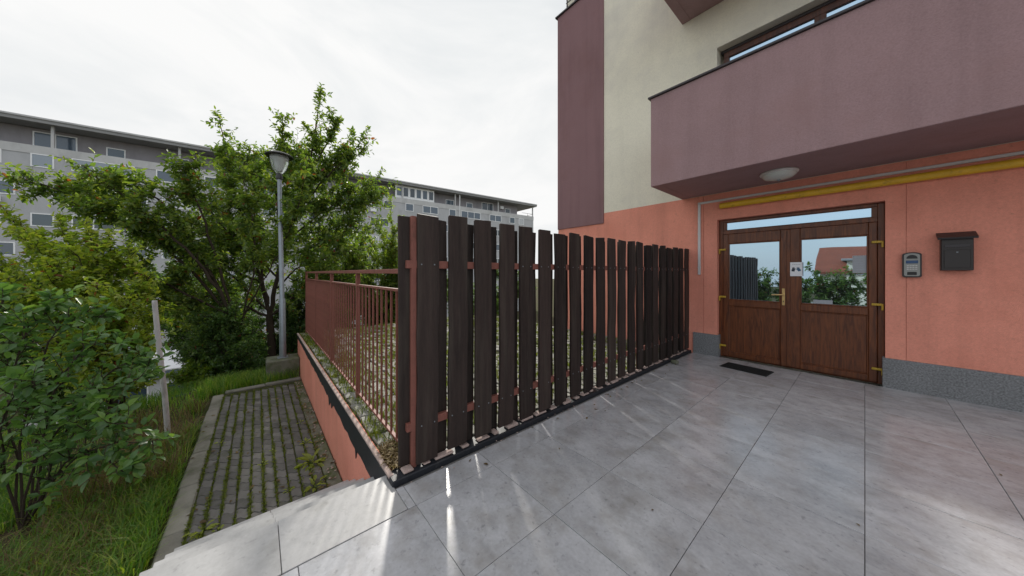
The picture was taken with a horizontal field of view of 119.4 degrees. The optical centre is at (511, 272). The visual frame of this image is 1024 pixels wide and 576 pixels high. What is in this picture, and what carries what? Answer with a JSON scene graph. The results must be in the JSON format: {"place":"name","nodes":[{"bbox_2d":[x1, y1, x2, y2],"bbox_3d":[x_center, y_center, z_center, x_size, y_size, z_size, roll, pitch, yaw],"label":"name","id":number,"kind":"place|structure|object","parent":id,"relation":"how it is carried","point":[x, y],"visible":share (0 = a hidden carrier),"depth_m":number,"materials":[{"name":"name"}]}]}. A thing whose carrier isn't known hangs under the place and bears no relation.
{"place":"outdoors","nodes":[
{"label":"outdoors","id":0,"kind":"place"},
{"bbox_2d":[0,415,207,575],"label":"grass","id":1,"kind":"structure","parent":0,"point":[152,505],"depth_m":2.74,"materials":[{"name":"green plant"}]},
{"bbox_2d":[79,341,139,524],"bbox_3d":[-3.840,1.502,2.867,0.086,1.635,0.367,0,0,43],"label":"dry stalk","id":2,"kind":"object","parent":1,"relation":"on","point":[106,447],"visible":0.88,"depth_m":2.80,"materials":[{"name":"plant"}]},
{"bbox_2d":[0,378,220,487],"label":"grass","id":3,"kind":"structure","parent":0,"point":[174,393],"depth_m":5.22,"materials":[{"name":"green plant"}]},
{"bbox_2d":[150,377,342,568],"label":"path","id":4,"kind":"structure","parent":0,"point":[189,499],"depth_m":3.69,"materials":[{"name":"concrete"}]},
{"bbox_2d":[181,519,219,539],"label":"weed","id":5,"kind":"object","parent":4,"relation":"on","point":[210,526],"visible":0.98,"depth_m":2.68,"materials":[{"name":"green plant"}]},
{"bbox_2d":[181,384,328,545],"bbox_3d":[-3.634,2.324,4.349,1.162,0.031,4.395,0,0,-40],"label":"joint moss","id":6,"kind":"object","parent":4,"relation":"on","point":[223,497],"visible":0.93,"depth_m":3.68,"materials":[{"name":"green plant"}]},
{"bbox_2d":[187,380,337,522],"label":"fallen leaves","id":7,"kind":"object","parent":4,"relation":"on","point":[202,521],"visible":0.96,"depth_m":4.11,"materials":[{"name":"plant"}]},
{"bbox_2d":[293,448,325,471],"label":"weed","id":8,"kind":"object","parent":4,"relation":"on","point":[307,457],"visible":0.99,"depth_m":3.64,"materials":[{"name":"green plant"}]},
{"bbox_2d":[303,475,326,492],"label":"weed","id":9,"kind":"object","parent":4,"relation":"on","point":[312,482],"visible":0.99,"depth_m":3.29,"materials":[{"name":"green plant"}]},
{"bbox_2d":[296,353,688,481],"bbox_3d":[-0.825,1.909,4.081,3.849,0.839,7.942,0,0,-84],"label":"grit","id":10,"kind":"object","parent":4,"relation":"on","point":[334,460],"visible":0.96,"depth_m":3.91,"materials":[{"name":"grey gravel"}]},
{"bbox_2d":[0,279,553,575],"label":"ground","id":11,"kind":"structure","parent":0,"point":[205,410],"depth_m":4.43,"materials":[{"name":"green plant"}]},
{"bbox_2d":[0,262,117,429],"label":"slope shrub","id":12,"kind":"object","parent":11,"relation":"on","point":[22,363],"visible":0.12,"depth_m":6.82,"materials":[{"name":"green plant"}]},
{"bbox_2d":[0,481,167,575],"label":"dry grass","id":13,"kind":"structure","parent":11,"relation":"on","point":[42,523],"depth_m":2.56,"materials":[{"name":"plant"}]},
{"bbox_2d":[0,202,176,414],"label":"yellow green bush","id":14,"kind":"object","parent":11,"relation":"on","point":[88,264],"visible":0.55,"depth_m":4.83,"materials":[{"name":"green plant"}]},
{"bbox_2d":[0,282,179,532],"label":"broadleaf bush","id":15,"kind":"object","parent":11,"relation":"on","point":[89,404],"visible":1,"depth_m":2.92,"materials":[{"name":"green plant"}]},
{"bbox_2d":[1,405,205,567],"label":"fallen leaves","id":16,"kind":"object","parent":11,"relation":"on","point":[96,499],"visible":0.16,"depth_m":3.12,"materials":[{"name":"plant"}]},
{"bbox_2d":[25,349,187,428],"bbox_3d":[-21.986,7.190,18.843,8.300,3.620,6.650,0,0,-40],"label":"car","id":17,"kind":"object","parent":11,"relation":"on","point":[157,386],"depth_m":16.84,"materials":[{"name":"white metal"}]},
{"bbox_2d":[118,386,148,404],"bbox_3d":[-20.573,6.800,16.172,1.200,1.200,0.048,0,0,-40],"label":"window","id":18,"kind":"structure","parent":17,"relation":"in","point":[145,390],"depth_m":16.42,"materials":[{"name":"black glass"}]},
{"bbox_2d":[166,381,185,395],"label":"window","id":19,"kind":"structure","parent":17,"relation":"in","point":[171,381],"depth_m":17.14,"materials":[{"name":"black glass"}]},
{"bbox_2d":[6,393,216,526],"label":"dry grass","id":20,"kind":"structure","parent":11,"relation":"on","point":[143,434],"depth_m":3.48,"materials":[{"name":"plant"}]},
{"bbox_2d":[0,148,316,325],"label":"arching tree","id":21,"kind":"object","parent":11,"relation":"on","point":[141,223],"visible":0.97,"depth_m":6.91,"materials":[{"name":"green plant"}]},
{"bbox_2d":[152,300,170,431],"bbox_3d":[-5.073,1.446,4.335,0.070,2.115,0.194,0,0,16],"label":"leaning pole","id":22,"kind":"object","parent":11,"relation":"on","point":[164,394],"visible":0.73,"depth_m":4.32,"materials":[{"name":"grey wood"}]},
{"bbox_2d":[135,273,243,367],"bbox_3d":[-10.284,1.811,9.623,4.864,4.100,1.620,0,0,9],"label":"understory shrub","id":23,"kind":"object","parent":11,"relation":"on","point":[164,326],"visible":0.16,"depth_m":9.13,"materials":[{"name":"green plant"}]},
{"bbox_2d":[166,357,217,393],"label":"shrub","id":24,"kind":"object","parent":11,"relation":"on","point":[187,373],"visible":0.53,"depth_m":6.90,"materials":[{"name":"green plant"}]},
{"bbox_2d":[163,313,260,375],"bbox_3d":[-7.584,2.123,7.622,2.871,2.380,1.509,0,0,-2],"label":"understory shrub","id":25,"kind":"object","parent":11,"relation":"on","point":[185,354],"visible":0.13,"depth_m":7.30,"materials":[{"name":"green plant"}]},
{"bbox_2d":[146,249,277,365],"bbox_3d":[-13.794,1.841,13.114,8.585,7.266,2.188,0,0,2],"label":"slope shrub","id":26,"kind":"object","parent":11,"relation":"on","point":[267,286],"visible":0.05,"depth_m":12.79,"materials":[{"name":"green plant"}]},
{"bbox_2d":[172,292,269,378],"bbox_3d":[-6.936,1.651,7.256,1.695,2.396,1.871,0,0,-40],"label":"understory shrub","id":27,"kind":"object","parent":11,"relation":"on","point":[218,345],"visible":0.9,"depth_m":7.05,"materials":[{"name":"green plant"}]},
{"bbox_2d":[191,365,299,398],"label":"grass","id":28,"kind":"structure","parent":11,"relation":"on","point":[223,383],"depth_m":6.30,"materials":[{"name":"green plant"}]},
{"bbox_2d":[103,82,401,356],"bbox_3d":[-7.091,-1.065,9.148,7.014,8.867,2.810,0,0,-9],"label":"plum tree","id":29,"kind":"object","parent":11,"relation":"on","point":[341,161],"visible":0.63,"depth_m":8.94,"materials":[{"name":"green plant"}]},
{"bbox_2d":[139,477,374,575],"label":"stairs","id":30,"kind":"structure","parent":11,"relation":"on","point":[202,545],"depth_m":2.19,"materials":[{"name":"concrete"}]},
{"bbox_2d":[0,110,536,349],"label":"concrete apartment block","id":31,"kind":"structure","parent":11,"relation":"on","point":[29,141],"depth_m":32.11,"materials":[{"name":"concrete"}]},
{"bbox_2d":[0,180,14,194],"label":"window","id":32,"kind":"structure","parent":31,"relation":"in","point":[12,191],"depth_m":27.22,"materials":[{"name":"grey glass"}]},
{"bbox_2d":[0,242,14,255],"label":"window","id":33,"kind":"structure","parent":31,"relation":"in","point":[9,247],"depth_m":27.31,"materials":[{"name":"grey glass"}]},
{"bbox_2d":[30,153,53,168],"bbox_3d":[-44.504,-10.625,28.360,1.300,1.250,0.056,0,0,-36],"label":"window","id":34,"kind":"structure","parent":31,"relation":"in","point":[35,159],"depth_m":28.32,"materials":[{"name":"grey glass"}]},
{"bbox_2d":[30,213,53,226],"bbox_3d":[-44.504,-5.025,28.360,1.300,1.250,0.056,0,0,-36],"label":"window","id":35,"kind":"structure","parent":31,"relation":"in","point":[40,219],"depth_m":28.32,"materials":[{"name":"grey glass"}]},
{"bbox_2d":[33,131,77,150],"bbox_3d":[-45.243,-12.750,29.672,2.600,2.000,0.056,0,0,-36],"label":"window","id":36,"kind":"structure","parent":31,"relation":"in","point":[43,139],"depth_m":29.73,"materials":[{"name":"grey glass"}]},
{"bbox_2d":[71,215,126,230],"bbox_3d":[-41.542,-5.025,30.492,4.000,1.250,0.056,0,0,-36],"label":"window","id":37,"kind":"structure","parent":31,"relation":"in","point":[73,220],"depth_m":30.13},
{"bbox_2d":[71,158,134,177],"bbox_3d":[-41.542,-10.625,30.492,4.000,1.250,0.056,0,0,-36],"label":"window","id":38,"kind":"structure","parent":31,"relation":"in","point":[79,161],"depth_m":30.20,"materials":[{"name":"grey glass"}]},
{"bbox_2d":[106,147,125,157],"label":"window","id":39,"kind":"structure","parent":31,"relation":"in","point":[113,152],"depth_m":31.85,"materials":[{"name":"grey glass"}]},
{"bbox_2d":[100,245,147,257],"bbox_3d":[-40.812,-2.225,31.018,4.000,1.250,0.056,0,0,-36],"label":"window","id":40,"kind":"structure","parent":31,"relation":"in","point":[143,252],"depth_m":31.89,"materials":[{"name":"grey glass"}]},
{"bbox_2d":[156,170,175,182],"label":"window","id":41,"kind":"structure","parent":31,"relation":"in","point":[165,176],"depth_m":32.89,"materials":[{"name":"grey glass"}]},
{"bbox_2d":[162,197,196,209],"bbox_3d":[-37.281,-7.825,33.559,2.700,1.250,0.056,0,0,-36],"label":"window","id":42,"kind":"structure","parent":31,"relation":"in","point":[166,204],"depth_m":33.41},
{"bbox_2d":[204,176,219,188],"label":"window","id":43,"kind":"structure","parent":31,"relation":"in","point":[205,177],"depth_m":35.00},
{"bbox_2d":[364,235,378,243],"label":"window","id":44,"kind":"structure","parent":31,"relation":"in","point":[377,238],"depth_m":45.50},
{"bbox_2d":[370,217,388,226],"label":"window","id":45,"kind":"structure","parent":31,"relation":"in","point":[383,219],"depth_m":46.03,"materials":[{"name":"grey glass"}]},
{"bbox_2d":[384,200,392,208],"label":"window","id":46,"kind":"structure","parent":31,"relation":"in","point":[386,202],"depth_m":46.47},
{"bbox_2d":[396,186,401,195],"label":"window","id":47,"kind":"structure","parent":31,"relation":"in","point":[398,192],"depth_m":47.79,"materials":[{"name":"grey glass"}]},
{"bbox_2d":[403,187,408,196],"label":"window","id":48,"kind":"structure","parent":31,"relation":"in","point":[405,190],"depth_m":48.36,"materials":[{"name":"grey glass"}]},
{"bbox_2d":[405,203,413,211],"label":"window","id":49,"kind":"structure","parent":31,"relation":"in","point":[408,207],"depth_m":48.44,"materials":[{"name":"grey glass"}]},
{"bbox_2d":[410,188,414,197],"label":"window","id":50,"kind":"structure","parent":31,"relation":"in","point":[412,191],"depth_m":49.02,"materials":[{"name":"grey glass"}]},
{"bbox_2d":[416,189,421,198],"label":"window","id":51,"kind":"structure","parent":31,"relation":"in","point":[418,192],"depth_m":49.60,"materials":[{"name":"grey glass"}]},
{"bbox_2d":[422,190,427,199],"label":"window","id":52,"kind":"structure","parent":31,"relation":"in","point":[424,193],"depth_m":50.19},
{"bbox_2d":[423,205,437,214],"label":"window","id":53,"kind":"structure","parent":31,"relation":"in","point":[426,209],"depth_m":50.47,"materials":[{"name":"grey glass"}]},
{"bbox_2d":[428,191,433,200],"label":"window","id":54,"kind":"structure","parent":31,"relation":"in","point":[430,194],"depth_m":50.79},
{"bbox_2d":[446,199,453,204],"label":"window","id":55,"kind":"structure","parent":31,"relation":"in","point":[451,202],"depth_m":54.22,"materials":[{"name":"grey glass"}]},
{"bbox_2d":[449,209,455,215],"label":"window","id":56,"kind":"structure","parent":31,"relation":"in","point":[451,211],"depth_m":52.83,"materials":[{"name":"grey glass"}]},
{"bbox_2d":[466,202,472,207],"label":"window","id":57,"kind":"structure","parent":31,"relation":"in","point":[470,205],"depth_m":56.47,"materials":[{"name":"grey glass"}]},
{"bbox_2d":[461,211,480,219],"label":"window","id":58,"kind":"structure","parent":31,"relation":"in","point":[472,215],"depth_m":55.02,"materials":[{"name":"grey glass"}]},
{"bbox_2d":[482,202,492,210],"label":"window","id":59,"kind":"structure","parent":31,"relation":"in","point":[486,206],"depth_m":58.74,"materials":[{"name":"grey glass"}]},
{"bbox_2d":[490,214,500,221],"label":"window","id":60,"kind":"structure","parent":31,"relation":"in","point":[496,218],"depth_m":58.06,"materials":[{"name":"grey glass"}]},
{"bbox_2d":[510,217,514,223],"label":"window","id":61,"kind":"structure","parent":31,"relation":"in","point":[512,220],"depth_m":60.46,"materials":[{"name":"grey glass"}]},
{"bbox_2d":[519,218,523,224],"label":"window","id":62,"kind":"structure","parent":31,"relation":"in","point":[521,221],"depth_m":61.80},
{"bbox_2d":[238,292,304,371],"bbox_3d":[-7.688,2.120,9.721,3.444,3.070,1.551,0,0,0],"label":"understory shrub","id":63,"kind":"object","parent":11,"relation":"on","point":[261,323],"visible":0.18,"depth_m":9.44,"materials":[{"name":"green plant"}]},
{"bbox_2d":[264,150,299,381],"bbox_3d":[-5.278,0.060,6.865,0.630,5.680,0.580,0,0,-40],"label":"street lamp","id":64,"kind":"object","parent":11,"relation":"on","point":[282,361],"visible":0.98,"depth_m":6.80,"materials":[{"name":"metal"}]},
{"bbox_2d":[273,277,304,353],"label":"understory shrub","id":65,"kind":"object","parent":11,"relation":"on","point":[292,348],"visible":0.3,"depth_m":9.46,"materials":[{"name":"green plant"}]},
{"bbox_2d":[288,216,377,329],"bbox_3d":[-6.722,0.851,11.259,3.699,5.939,2.059,0,0,1],"label":"slope shrub","id":66,"kind":"object","parent":11,"relation":"on","point":[355,262],"visible":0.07,"depth_m":10.92,"materials":[{"name":"green plant"}]},
{"bbox_2d":[297,333,397,480],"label":"retaining wall","id":67,"kind":"structure","parent":11,"relation":"on","point":[352,447],"depth_m":3.52,"materials":[{"name":"paint"}]},
{"bbox_2d":[350,225,397,326],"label":"slope shrub","id":68,"kind":"object","parent":11,"relation":"on","point":[387,279],"visible":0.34,"depth_m":11.96,"materials":[{"name":"green plant"}]},
{"bbox_2d":[365,194,403,291],"bbox_3d":[-5.030,-1.084,11.978,1.808,4.228,0.781,0,0,-2],"label":"sapling","id":69,"kind":"object","parent":11,"relation":"on","point":[388,216],"visible":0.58,"depth_m":11.95,"materials":[{"name":"green plant"}]},
{"bbox_2d":[447,269,537,314],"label":"slope shrub","id":70,"kind":"object","parent":11,"relation":"on","point":[497,295],"visible":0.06,"depth_m":13.66,"materials":[{"name":"green plant"}]},
{"bbox_2d":[555,0,1023,412],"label":"apartment building","id":71,"kind":"structure","parent":11,"relation":"on","point":[672,114],"depth_m":4.10,"materials":[{"name":"paint"}]},
{"bbox_2d":[759,167,798,180],"bbox_3d":[3.783,-1.367,4.244,0.424,0.131,0.424,0,0,-40],"label":"ceiling lamp","id":72,"kind":"object","parent":71,"relation":"attached to","point":[779,174],"visible":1,"depth_m":4.14,"materials":[{"name":"white glass"}]},
{"bbox_2d":[718,0,863,62],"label":"window","id":73,"kind":"structure","parent":71,"relation":"in","point":[817,10],"depth_m":4.81,"materials":[{"name":"brown wood"}]},
{"bbox_2d":[790,262,802,275],"bbox_3d":[4.407,-0.060,4.640,0.003,0.216,0.140,0,0,-40],"label":"notice","id":74,"kind":"object","parent":71,"relation":"attached to","point":[796,268],"visible":1,"depth_m":4.64,"materials":[{"name":"white paper"}]},
{"bbox_2d":[719,202,884,383],"bbox_3d":[4.377,0.275,4.723,0.158,2.450,1.887,0,0,-40],"label":"door","id":75,"kind":"structure","parent":71,"relation":"in","point":[768,315],"depth_m":4.58,"materials":[{"name":"brown wood"}]},
{"bbox_2d":[813,300,832,303],"bbox_3d":[4.622,0.431,4.451,0.012,0.058,0.200,0,0,-40],"label":"info plate","id":76,"kind":"object","parent":71,"relation":"attached to","point":[822,301],"visible":1,"depth_m":4.45,"materials":[{"name":"paper"}]},
{"bbox_2d":[852,255,866,272],"bbox_3d":[4.856,-0.122,4.182,0.003,0.245,0.129,0,0,-40],"label":"notice","id":77,"kind":"object","parent":71,"relation":"attached to","point":[859,264],"visible":1,"depth_m":4.18,"materials":[{"name":"paper"}]},
{"bbox_2d":[697,151,1023,274],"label":"cable trunking","id":78,"kind":"object","parent":71,"relation":"attached to","point":[866,177],"visible":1,"depth_m":4.18,"materials":[{"name":"plastic"}]},
{"bbox_2d":[719,157,1023,208],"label":"gas pipe","id":79,"kind":"object","parent":71,"relation":"attached to","point":[983,167],"visible":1,"depth_m":3.85,"materials":[{"name":"yellow metal"}]},
{"bbox_2d":[902,252,921,276],"bbox_3d":[5.028,-0.105,3.763,0.060,0.314,0.148,0,0,-40],"label":"intercom","id":80,"kind":"object","parent":71,"relation":"attached to","point":[911,264],"visible":1,"depth_m":3.75,"materials":[{"name":"plastic"}]},
{"bbox_2d":[936,231,978,270],"bbox_3d":[5.194,-0.258,3.497,0.155,0.455,0.265,0,0,-40],"label":"mailbox","id":81,"kind":"object","parent":71,"relation":"attached to","point":[956,251],"visible":1,"depth_m":3.47,"materials":[{"name":"metal"}]},
{"bbox_2d":[0,0,565,278],"label":"sky","id":82,"kind":"structure","parent":0,"point":[459,95],"materials":[{"name":"white"}]},
{"bbox_2d":[300,316,635,469],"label":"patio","id":83,"kind":"structure","parent":0,"point":[352,405],"depth_m":4.08,"materials":[{"name":"green plant"},{"name":"grass"}]},
{"bbox_2d":[305,269,397,442],"bbox_3d":[-2.910,0.716,4.823,0.050,1.502,6.598,0,0,-40],"label":"metal railing","id":84,"kind":"object","parent":83,"relation":"on","point":[336,305],"visible":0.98,"depth_m":3.70,"materials":[{"name":"red metal"}]},
{"bbox_2d":[376,438,409,470],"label":"dry leaves","id":85,"kind":"object","parent":83,"relation":"on","point":[389,457],"visible":0.59,"depth_m":2.38,"materials":[{"name":"plant"}]},
{"bbox_2d":[300,316,635,449],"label":"patio weeds","id":86,"kind":"object","parent":83,"relation":"on","point":[335,373],"visible":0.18,"depth_m":4.56,"materials":[{"name":"green plant"}]},
{"bbox_2d":[149,352,1023,575],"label":"terrace","id":87,"kind":"structure","parent":0,"point":[716,466],"depth_m":2.00,"materials":[{"name":"tile"}]},
{"bbox_2d":[387,213,690,487],"bbox_3d":[1.247,0.521,3.937,5.565,1.981,0.132,0,0,-40],"label":"wood fence","id":88,"kind":"object","parent":87,"relation":"on","point":[426,416],"visible":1,"depth_m":2.80,"materials":[{"name":"wood"}]},
{"bbox_2d":[469,364,675,464],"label":"fallen leaves","id":89,"kind":"object","parent":87,"relation":"on","point":[586,417],"visible":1,"depth_m":3.26,"materials":[{"name":"plant"}]},
{"bbox_2d":[720,362,773,376],"bbox_3d":[3.647,1.492,4.667,0.340,0.015,0.600,0,0,-34],"label":"doormat","id":90,"kind":"object","parent":87,"relation":"on","point":[752,370],"visible":1,"depth_m":4.62,"materials":[{"name":"black rubber"}]}
]}

